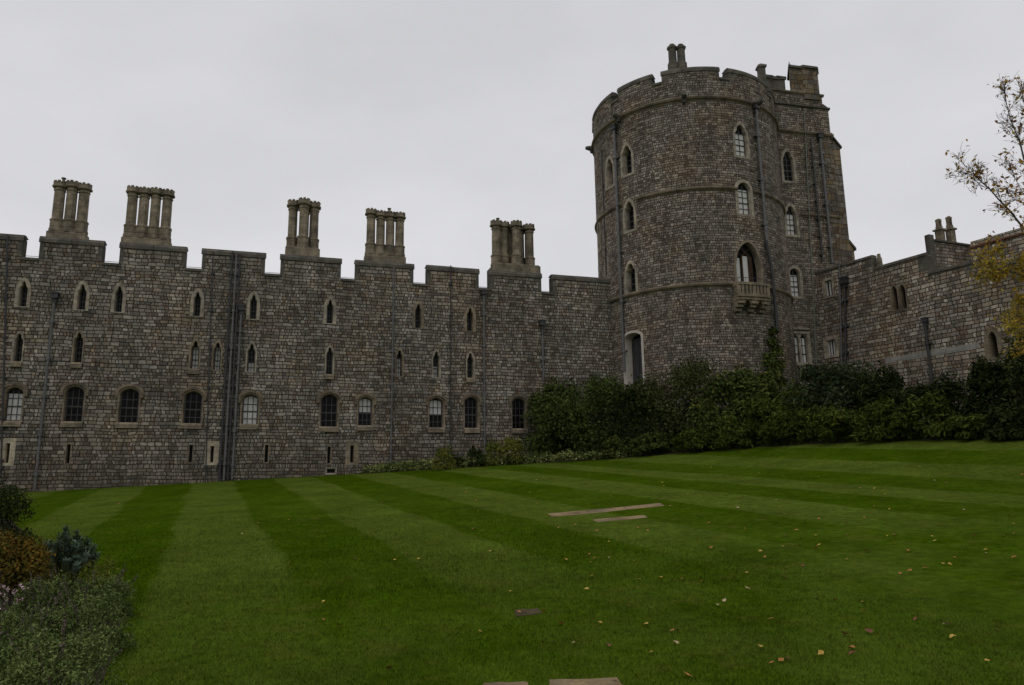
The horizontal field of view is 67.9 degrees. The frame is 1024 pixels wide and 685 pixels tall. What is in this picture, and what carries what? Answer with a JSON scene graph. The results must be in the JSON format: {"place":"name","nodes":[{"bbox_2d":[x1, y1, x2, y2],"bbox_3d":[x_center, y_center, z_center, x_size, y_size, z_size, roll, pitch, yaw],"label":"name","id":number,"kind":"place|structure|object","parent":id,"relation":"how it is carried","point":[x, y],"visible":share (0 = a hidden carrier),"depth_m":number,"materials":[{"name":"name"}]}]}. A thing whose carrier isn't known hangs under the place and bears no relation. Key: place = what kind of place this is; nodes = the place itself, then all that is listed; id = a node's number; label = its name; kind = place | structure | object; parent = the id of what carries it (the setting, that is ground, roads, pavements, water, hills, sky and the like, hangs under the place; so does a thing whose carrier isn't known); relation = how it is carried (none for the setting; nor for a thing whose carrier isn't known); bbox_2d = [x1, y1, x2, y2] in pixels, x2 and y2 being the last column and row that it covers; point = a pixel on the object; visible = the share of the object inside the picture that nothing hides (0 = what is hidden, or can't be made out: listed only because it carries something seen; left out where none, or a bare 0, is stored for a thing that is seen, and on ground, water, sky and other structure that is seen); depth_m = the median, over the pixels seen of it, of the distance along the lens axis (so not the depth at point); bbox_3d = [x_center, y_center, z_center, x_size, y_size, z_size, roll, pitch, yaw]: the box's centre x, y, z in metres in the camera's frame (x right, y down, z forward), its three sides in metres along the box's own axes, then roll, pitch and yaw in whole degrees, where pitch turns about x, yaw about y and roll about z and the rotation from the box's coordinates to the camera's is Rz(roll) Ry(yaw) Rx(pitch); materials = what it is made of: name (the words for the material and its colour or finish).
{"place":"outdoors","nodes":[
{"label":"outdoors","id":0,"kind":"place"},
{"bbox_2d":[0,0,1023,291],"label":"sky","id":1,"kind":"structure","parent":0,"point":[457,117],"materials":[{"name":"grey"}]},
{"bbox_2d":[2,425,1023,684],"bbox_3d":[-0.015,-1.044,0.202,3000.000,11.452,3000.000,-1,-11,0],"label":"lawn","id":2,"kind":"structure","parent":0,"point":[980,481],"depth_m":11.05,"materials":[{"name":"green plant"}]},
{"bbox_2d":[0,519,116,684],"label":"plant bed","id":3,"kind":"object","parent":2,"relation":"on","point":[107,623],"depth_m":8.01,"materials":[{"name":"soil"}]},
{"bbox_2d":[0,583,28,619],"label":"pink flower","id":4,"kind":"object","parent":3,"relation":"on","point":[4,596],"visible":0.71,"depth_m":7.42,"materials":[{"name":"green plant"}]},
{"bbox_2d":[0,470,38,544],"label":"evergreen bush","id":5,"kind":"object","parent":3,"relation":"on","point":[14,503],"visible":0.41,"depth_m":12.12,"materials":[{"name":"green plant"}]},
{"bbox_2d":[0,600,52,684],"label":"catmint","id":6,"kind":"object","parent":3,"relation":"on","point":[7,639],"visible":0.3,"depth_m":5.51,"materials":[{"name":"green plant"}]},
{"bbox_2d":[0,529,55,611],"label":"rusty shrub","id":7,"kind":"object","parent":3,"relation":"on","point":[21,558],"visible":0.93,"depth_m":8.71,"materials":[{"name":"brown plant"}]},
{"bbox_2d":[0,592,77,670],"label":"catmint","id":8,"kind":"object","parent":3,"relation":"on","point":[51,611],"visible":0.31,"depth_m":6.42,"materials":[{"name":"green plant"}]},
{"bbox_2d":[0,569,89,624],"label":"catmint","id":9,"kind":"object","parent":3,"relation":"on","point":[35,598],"visible":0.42,"depth_m":7.80,"materials":[{"name":"green plant"}]},
{"bbox_2d":[0,609,126,684],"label":"catmint","id":10,"kind":"object","parent":3,"relation":"on","point":[74,665],"visible":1,"depth_m":5.19,"materials":[{"name":"green plant"}]},
{"bbox_2d":[34,525,100,588],"bbox_3d":[-5.926,2.827,10.057,0.990,0.818,0.956,-1,-11,0],"label":"spurge","id":11,"kind":"object","parent":3,"relation":"on","point":[69,558],"visible":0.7,"depth_m":9.94,"materials":[{"name":"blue plant"}]},
{"bbox_2d":[36,577,138,657],"bbox_3d":[-3.802,2.468,6.816,0.847,0.741,0.929,5,-12,-29],"label":"catmint","id":12,"kind":"object","parent":3,"relation":"on","point":[109,603],"visible":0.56,"depth_m":6.75,"materials":[{"name":"green plant"}]},
{"bbox_2d":[56,564,136,623],"bbox_3d":[-4.361,2.678,8.029,0.798,0.634,0.826,-1,-11,0],"label":"catmint","id":13,"kind":"object","parent":3,"relation":"on","point":[122,588],"visible":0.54,"depth_m":8.05,"materials":[{"name":"green plant"}]},
{"bbox_2d":[75,555,123,586],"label":"leafy plant","id":14,"kind":"object","parent":3,"relation":"on","point":[106,569],"visible":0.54,"depth_m":9.75,"materials":[{"name":"green plant"}]},
{"bbox_2d":[0,177,615,492],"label":"castle range","id":15,"kind":"structure","parent":2,"relation":"on","point":[149,358],"depth_m":34.73,"materials":[{"name":"stone"}]},
{"bbox_2d":[0,438,16,465],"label":"slit window","id":16,"kind":"structure","parent":15,"relation":"in","point":[9,444],"depth_m":31.05,"materials":[{"name":"stone"}]},
{"bbox_2d":[0,382,27,426],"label":"window","id":17,"kind":"structure","parent":15,"relation":"in","point":[14,396],"depth_m":31.54,"materials":[{"name":"glass"}]},
{"bbox_2d":[10,331,24,366],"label":"window","id":18,"kind":"structure","parent":15,"relation":"in","point":[18,341],"depth_m":31.90,"materials":[{"name":"stone"}]},
{"bbox_2d":[14,277,30,307],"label":"window","id":19,"kind":"structure","parent":15,"relation":"in","point":[23,289],"depth_m":32.32,"materials":[{"name":"stone"}]},
{"bbox_2d":[64,443,71,463],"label":"slit window","id":20,"kind":"structure","parent":15,"relation":"in","point":[67,458],"depth_m":31.73,"materials":[{"name":"glass"}]},
{"bbox_2d":[60,382,88,426],"bbox_3d":[-18.507,2.631,32.129,1.059,1.916,0.420,3,-11,-17],"label":"window","id":21,"kind":"structure","parent":15,"relation":"in","point":[73,405],"depth_m":32.20,"materials":[{"name":"glass"}]},
{"bbox_2d":[70,330,84,367],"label":"window","id":22,"kind":"structure","parent":15,"relation":"in","point":[78,343],"depth_m":32.60,"materials":[{"name":"stone"}]},
{"bbox_2d":[73,280,89,310],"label":"window","id":23,"kind":"structure","parent":15,"relation":"in","point":[81,294],"depth_m":32.99,"materials":[{"name":"stone"}]},
{"bbox_2d":[110,282,125,312],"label":"window","id":24,"kind":"structure","parent":15,"relation":"in","point":[118,298],"depth_m":33.41,"materials":[{"name":"stone"}]},
{"bbox_2d":[115,384,143,427],"bbox_3d":[-16.497,2.745,32.744,1.114,1.903,0.420,3,-11,-17],"label":"window","id":25,"kind":"structure","parent":15,"relation":"in","point":[129,398],"depth_m":32.82,"materials":[{"name":"glass"}]},
{"bbox_2d":[187,444,193,462],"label":"slit window","id":26,"kind":"structure","parent":15,"relation":"in","point":[190,446],"depth_m":33.13,"materials":[{"name":"glass"}]},
{"bbox_2d":[179,387,206,428],"bbox_3d":[-14.065,2.886,33.487,1.105,1.851,0.420,3,-11,-17],"label":"window","id":27,"kind":"structure","parent":15,"relation":"in","point":[192,400],"depth_m":33.56,"materials":[{"name":"glass"}]},
{"bbox_2d":[188,339,200,373],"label":"window","id":28,"kind":"structure","parent":15,"relation":"in","point":[195,347],"depth_m":33.95,"materials":[{"name":"stone"}]},
{"bbox_2d":[189,288,203,316],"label":"window","id":29,"kind":"structure","parent":15,"relation":"in","point":[197,298],"depth_m":34.35,"materials":[{"name":"stone"}]},
{"bbox_2d":[204,441,219,464],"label":"slit window","id":30,"kind":"structure","parent":15,"relation":"in","point":[212,446],"depth_m":33.33,"materials":[{"name":"stone"}]},
{"bbox_2d":[211,341,222,370],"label":"window","id":31,"kind":"structure","parent":15,"relation":"in","point":[217,351],"depth_m":34.27,"materials":[{"name":"stone"}]},
{"bbox_2d":[238,390,262,429],"bbox_3d":[-11.777,3.034,34.184,1.043,1.769,0.420,3,-11,-17],"label":"window","id":32,"kind":"structure","parent":15,"relation":"in","point":[250,402],"depth_m":34.25,"materials":[{"name":"glass"}]},
{"bbox_2d":[245,342,256,372],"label":"window","id":33,"kind":"structure","parent":15,"relation":"in","point":[251,352],"depth_m":34.72,"materials":[{"name":"stone"}]},
{"bbox_2d":[246,291,259,319],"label":"window","id":34,"kind":"structure","parent":15,"relation":"in","point":[253,302],"depth_m":35.06,"materials":[{"name":"stone"}]},
{"bbox_2d":[263,444,269,462],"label":"slit window","id":35,"kind":"structure","parent":15,"relation":"in","point":[266,446],"depth_m":34.07,"materials":[{"name":"glass"}]},
{"bbox_2d":[326,446,331,463],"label":"slit window","id":36,"kind":"structure","parent":15,"relation":"in","point":[329,448],"depth_m":34.84,"materials":[{"name":"glass"}]},
{"bbox_2d":[324,345,334,379],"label":"window","id":37,"kind":"structure","parent":15,"relation":"in","point":[329,354],"depth_m":35.67,"materials":[{"name":"stone"}]},
{"bbox_2d":[317,390,341,431],"bbox_3d":[-8.471,3.181,35.203,1.117,1.927,0.420,3,-11,-17],"label":"window","id":38,"kind":"structure","parent":15,"relation":"in","point":[329,402],"depth_m":35.29,"materials":[{"name":"glass"}]},
{"bbox_2d":[323,296,336,324],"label":"window","id":39,"kind":"structure","parent":15,"relation":"in","point":[330,310],"depth_m":36.08,"materials":[{"name":"stone"}]},
{"bbox_2d":[345,441,358,464],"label":"slit window","id":40,"kind":"structure","parent":15,"relation":"in","point":[352,447],"depth_m":35.10,"materials":[{"name":"stone"}]},
{"bbox_2d":[355,393,376,430],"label":"window","id":41,"kind":"structure","parent":15,"relation":"in","point":[365,404],"depth_m":35.75,"materials":[{"name":"stone"}]},
{"bbox_2d":[395,348,403,376],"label":"window","id":42,"kind":"structure","parent":15,"relation":"in","point":[399,358],"depth_m":36.65,"materials":[{"name":"stone"}]},
{"bbox_2d":[412,301,423,328],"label":"window","id":43,"kind":"structure","parent":15,"relation":"in","point":[418,309],"depth_m":37.32,"materials":[{"name":"stone"}]},
{"bbox_2d":[432,349,440,378],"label":"window","id":44,"kind":"structure","parent":15,"relation":"in","point":[436,357],"depth_m":37.24,"materials":[{"name":"stone"}]},
{"bbox_2d":[426,394,446,432],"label":"window","id":45,"kind":"structure","parent":15,"relation":"in","point":[436,405],"depth_m":36.76,"materials":[{"name":"stone"}]},
{"bbox_2d":[464,305,475,331],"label":"window","id":46,"kind":"structure","parent":15,"relation":"in","point":[470,315],"depth_m":38.08,"materials":[{"name":"stone"}]},
{"bbox_2d":[466,351,474,382],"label":"window","id":47,"kind":"structure","parent":15,"relation":"in","point":[470,360],"depth_m":37.66,"materials":[{"name":"stone"}]},
{"bbox_2d":[461,393,481,432],"bbox_3d":[-2.005,3.465,37.197,1.029,1.934,0.420,3,-11,-17],"label":"window","id":48,"kind":"structure","parent":15,"relation":"in","point":[471,404],"depth_m":37.28,"materials":[{"name":"glass"}]},
{"bbox_2d":[509,394,529,433],"bbox_3d":[0.332,3.569,37.917,1.057,1.940,0.420,3,-11,-17],"label":"window","id":49,"kind":"structure","parent":15,"relation":"in","point":[518,405],"depth_m":38.01,"materials":[{"name":"glass"}]},
{"bbox_2d":[431,444,456,470],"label":"golden shrub","id":50,"kind":"object","parent":2,"relation":"on","point":[442,454],"visible":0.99,"depth_m":32.71,"materials":[{"name":"green plant"}]},
{"bbox_2d":[467,447,486,466],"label":"evergreen bush","id":51,"kind":"object","parent":2,"relation":"on","point":[475,452],"visible":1,"depth_m":33.65,"materials":[{"name":"green plant"}]},
{"bbox_2d":[483,681,527,684],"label":"stone slab","id":52,"kind":"structure","parent":2,"relation":"on","point":[511,683],"depth_m":5.54,"materials":[{"name":"beige stone"}]},
{"bbox_2d":[514,608,542,616],"bbox_3d":[0.160,2.737,7.629,0.281,0.088,0.305,0,-11,-4],"label":"drain cover","id":53,"kind":"object","parent":2,"relation":"on","point":[534,611],"visible":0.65,"depth_m":7.64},
{"bbox_2d":[549,677,622,684],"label":"stone slab","id":54,"kind":"structure","parent":2,"relation":"on","point":[605,681],"depth_m":5.51,"materials":[{"name":"beige stone"}]},
{"bbox_2d":[548,503,663,516],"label":"stone slab","id":55,"kind":"structure","parent":2,"relation":"on","point":[601,510],"depth_m":15.92,"materials":[{"name":"beige stone"}]},
{"bbox_2d":[593,515,647,521],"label":"stone slab","id":56,"kind":"structure","parent":2,"relation":"on","point":[619,518],"depth_m":14.54,"materials":[{"name":"beige stone"}]},
{"bbox_2d":[354,438,1017,473],"bbox_3d":[4.563,4.816,33.544,29.931,1.548,10.608,-8,-13,32],"label":"plant bed","id":57,"kind":"object","parent":2,"relation":"on","point":[670,452],"visible":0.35,"depth_m":31.12,"materials":[{"name":"soil"}]},
{"bbox_2d":[359,447,634,472],"bbox_3d":[-1.240,5.348,34.477,13.534,1.200,2.541,-2,-11,8],"label":"ground cover","id":58,"kind":"object","parent":57,"relation":"on","point":[533,458],"visible":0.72,"depth_m":34.37,"materials":[{"name":"green plant"}]},
{"bbox_2d":[482,435,525,464],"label":"golden shrub","id":59,"kind":"object","parent":57,"relation":"on","point":[512,443],"visible":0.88,"depth_m":34.10,"materials":[{"name":"green plant"}]},
{"bbox_2d":[523,373,588,456],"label":"laurel bush","id":60,"kind":"object","parent":57,"relation":"on","point":[548,388],"visible":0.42,"depth_m":37.11,"materials":[{"name":"green plant"}]},
{"bbox_2d":[520,368,641,453],"bbox_3d":[4.155,3.334,37.471,8.125,4.329,6.502,-1,-11,0],"label":"laurel bush","id":61,"kind":"object","parent":57,"relation":"on","point":[602,398],"visible":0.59,"depth_m":35.63,"materials":[{"name":"green plant"}]},
{"bbox_2d":[600,434,638,456],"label":"perennial clump","id":62,"kind":"object","parent":57,"relation":"on","point":[612,441],"visible":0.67,"depth_m":32.78,"materials":[{"name":"green plant"}]},
{"bbox_2d":[589,379,688,450],"bbox_3d":[5.665,3.263,34.148,4.056,3.402,4.322,-8,-13,32],"label":"evergreen bush","id":63,"kind":"object","parent":57,"relation":"on","point":[619,425],"visible":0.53,"depth_m":33.76,"materials":[{"name":"green plant"}]},
{"bbox_2d":[628,428,674,455],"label":"perennial clump","id":64,"kind":"object","parent":57,"relation":"on","point":[654,440],"visible":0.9,"depth_m":31.79,"materials":[{"name":"green plant"}]},
{"bbox_2d":[621,352,724,445],"bbox_3d":[7.324,2.508,33.466,4.985,4.262,4.413,-1,-11,0],"label":"evergreen bush","id":65,"kind":"object","parent":57,"relation":"on","point":[691,378],"visible":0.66,"depth_m":32.77,"materials":[{"name":"green plant"}]},
{"bbox_2d":[670,426,718,450],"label":"perennial clump","id":66,"kind":"object","parent":57,"relation":"on","point":[692,438],"visible":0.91,"depth_m":30.23,"materials":[{"name":"green plant"}]},
{"bbox_2d":[683,359,784,438],"bbox_3d":[9.396,2.422,31.740,3.976,3.492,2.820,4,-12,-26],"label":"bush","id":67,"kind":"object","parent":57,"relation":"on","point":[741,385],"visible":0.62,"depth_m":31.41,"materials":[{"name":"green plant"}]},
{"bbox_2d":[709,413,768,449],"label":"perennial clump","id":68,"kind":"object","parent":57,"relation":"on","point":[746,431],"visible":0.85,"depth_m":29.16,"materials":[{"name":"green plant"}]},
{"bbox_2d":[741,379,827,442],"bbox_3d":[10.568,2.601,28.969,3.506,2.496,2.858,-1,-11,0],"label":"leafy bush","id":69,"kind":"object","parent":57,"relation":"on","point":[763,410],"visible":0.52,"depth_m":28.82,"materials":[{"name":"green plant"}]},
{"bbox_2d":[757,407,827,444],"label":"perennial clump","id":70,"kind":"object","parent":57,"relation":"on","point":[795,421],"visible":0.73,"depth_m":27.68,"materials":[{"name":"green plant"}]},
{"bbox_2d":[627,430,985,453],"bbox_3d":[9.958,3.699,27.998,1.644,0.861,15.760,8,-14,-37],"label":"ground cover","id":71,"kind":"object","parent":57,"relation":"on","point":[845,437],"visible":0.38,"depth_m":27.57,"materials":[{"name":"green plant"}]},
{"bbox_2d":[782,360,882,431],"bbox_3d":[12.395,2.113,29.341,4.464,2.956,3.744,-1,-11,0],"label":"rhododendron","id":72,"kind":"object","parent":57,"relation":"on","point":[837,390],"visible":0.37,"depth_m":28.61,"materials":[{"name":"green plant"}]},
{"bbox_2d":[804,401,874,442],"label":"perennial clump","id":73,"kind":"object","parent":57,"relation":"on","point":[836,419],"visible":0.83,"depth_m":26.05,"materials":[{"name":"green plant"}]},
{"bbox_2d":[844,360,919,421],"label":"rhododendron","id":74,"kind":"object","parent":57,"relation":"on","point":[892,381],"visible":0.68,"depth_m":27.70,"materials":[{"name":"green plant"}]},
{"bbox_2d":[847,395,922,441],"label":"perennial clump","id":75,"kind":"object","parent":57,"relation":"on","point":[874,413],"visible":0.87,"depth_m":24.71,"materials":[{"name":"green plant"}]},
{"bbox_2d":[889,389,962,439],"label":"perennial clump","id":76,"kind":"object","parent":57,"relation":"on","point":[930,407],"visible":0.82,"depth_m":23.47,"materials":[{"name":"green plant"}]},
{"bbox_2d":[902,371,967,423],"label":"leafy bush","id":77,"kind":"object","parent":57,"relation":"on","point":[950,388],"visible":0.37,"depth_m":25.18,"materials":[{"name":"green plant"}]},
{"bbox_2d":[944,413,992,439],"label":"perennial clump","id":78,"kind":"object","parent":57,"relation":"on","point":[964,427],"visible":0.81,"depth_m":22.12,"materials":[{"name":"green plant"}]},
{"bbox_2d":[983,403,1023,439],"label":"perennial clump","id":79,"kind":"object","parent":57,"relation":"on","point":[1011,421],"visible":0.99,"depth_m":21.17,"materials":[{"name":"green plant"}]},
{"bbox_2d":[585,43,797,433],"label":"round tower","id":80,"kind":"structure","parent":2,"relation":"on","point":[691,234],"depth_m":38.86,"materials":[{"name":"stone"}]},
{"bbox_2d":[597,222,601,253],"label":"window","id":81,"kind":"structure","parent":80,"relation":"in","point":[599,246],"depth_m":42.95,"materials":[{"name":"stone"}]},
{"bbox_2d":[605,156,614,190],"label":"window","id":82,"kind":"structure","parent":80,"relation":"in","point":[609,168],"depth_m":41.81,"materials":[{"name":"stone"}]},
{"bbox_2d":[620,142,634,178],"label":"window","id":83,"kind":"structure","parent":80,"relation":"in","point":[627,157],"depth_m":40.69,"materials":[{"name":"stone"}]},
{"bbox_2d":[623,198,636,234],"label":"window","id":84,"kind":"structure","parent":80,"relation":"in","point":[629,211],"depth_m":40.10,"materials":[{"name":"stone"}]},
{"bbox_2d":[624,260,638,293],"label":"window","id":85,"kind":"structure","parent":80,"relation":"in","point":[630,275],"depth_m":39.55,"materials":[{"name":"stone"}]},
{"bbox_2d":[624,330,644,388],"bbox_3d":[6.348,0.934,38.708,0.586,3.067,1.394,8,-14,-39],"label":"doorway","id":86,"kind":"structure","parent":80,"relation":"in","point":[634,358],"depth_m":38.99,"materials":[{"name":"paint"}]},
{"bbox_2d":[732,121,750,159],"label":"window","id":87,"kind":"structure","parent":80,"relation":"in","point":[741,147],"depth_m":39.26,"materials":[{"name":"stone"}]},
{"bbox_2d":[735,179,754,217],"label":"window","id":88,"kind":"structure","parent":80,"relation":"in","point":[744,194],"depth_m":38.64,"materials":[{"name":"stone"}]},
{"bbox_2d":[734,239,763,282],"bbox_3d":[11.743,-4.004,38.034,1.719,2.321,0.405,3,-12,-19],"label":"window","id":89,"kind":"structure","parent":80,"relation":"in","point":[747,262],"depth_m":38.13,"materials":[{"name":"stone"}]},
{"bbox_2d":[761,326,788,394],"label":"creeper","id":90,"kind":"object","parent":80,"relation":"attached to","point":[773,362],"visible":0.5,"depth_m":37.18,"materials":[{"name":"green plant"}]},
{"bbox_2d":[766,63,856,402],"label":"square tower","id":91,"kind":"structure","parent":2,"relation":"on","point":[814,203],"depth_m":42.70,"materials":[{"name":"stone"}]},
{"bbox_2d":[781,148,796,183],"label":"window","id":92,"kind":"structure","parent":91,"relation":"in","point":[788,166],"depth_m":42.74,"materials":[{"name":"stone"}]},
{"bbox_2d":[784,202,799,237],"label":"window","id":93,"kind":"structure","parent":91,"relation":"in","point":[791,220],"depth_m":42.10,"materials":[{"name":"stone"}]},
{"bbox_2d":[789,266,803,298],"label":"window","id":94,"kind":"structure","parent":91,"relation":"in","point":[795,274],"depth_m":41.43,"materials":[{"name":"glass"}]},
{"bbox_2d":[794,327,812,365],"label":"window","id":95,"kind":"structure","parent":91,"relation":"in","point":[802,338],"depth_m":40.75,"materials":[{"name":"stone"}]},
{"bbox_2d":[814,252,1023,423],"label":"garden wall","id":96,"kind":"structure","parent":2,"relation":"on","point":[913,319],"depth_m":36.60,"materials":[{"name":"stone"}]},
{"bbox_2d":[822,277,834,298],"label":"window","id":97,"kind":"structure","parent":96,"relation":"in","point":[828,288],"depth_m":41.05,"materials":[{"name":"stone"}]},
{"bbox_2d":[823,335,838,358],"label":"window","id":98,"kind":"structure","parent":96,"relation":"in","point":[831,349],"depth_m":40.59,"materials":[{"name":"stone"}]},
{"bbox_2d":[890,284,899,311],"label":"window","id":99,"kind":"structure","parent":96,"relation":"in","point":[894,300],"depth_m":37.69,"materials":[{"name":"stone"}]},
{"bbox_2d":[898,283,908,309],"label":"window","id":100,"kind":"structure","parent":96,"relation":"in","point":[903,298],"depth_m":37.30,"materials":[{"name":"stone"}]},
{"bbox_2d":[984,326,1003,360],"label":"window","id":101,"kind":"structure","parent":96,"relation":"in","point":[992,339],"depth_m":33.47,"materials":[{"name":"stone"}]},
{"bbox_2d":[924,216,1023,269],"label":"building","id":102,"kind":"structure","parent":2,"relation":"on","point":[949,250],"depth_m":39.86,"materials":[{"name":"stone"}]},
{"bbox_2d":[945,72,1023,358],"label":"autumn tree","id":103,"kind":"object","parent":2,"relation":"on","point":[997,275],"visible":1,"depth_m":15.53,"materials":[{"name":"yellow plant"}]},
{"bbox_2d":[958,354,1023,426],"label":"evergreen bush","id":104,"kind":"object","parent":2,"relation":"on","point":[984,382],"visible":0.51,"depth_m":22.75,"materials":[{"name":"green plant"}]},
{"bbox_2d":[997,325,1023,409],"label":"evergreen bush","id":105,"kind":"object","parent":2,"relation":"on","point":[1016,365],"visible":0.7,"depth_m":21.56,"materials":[{"name":"green plant"}]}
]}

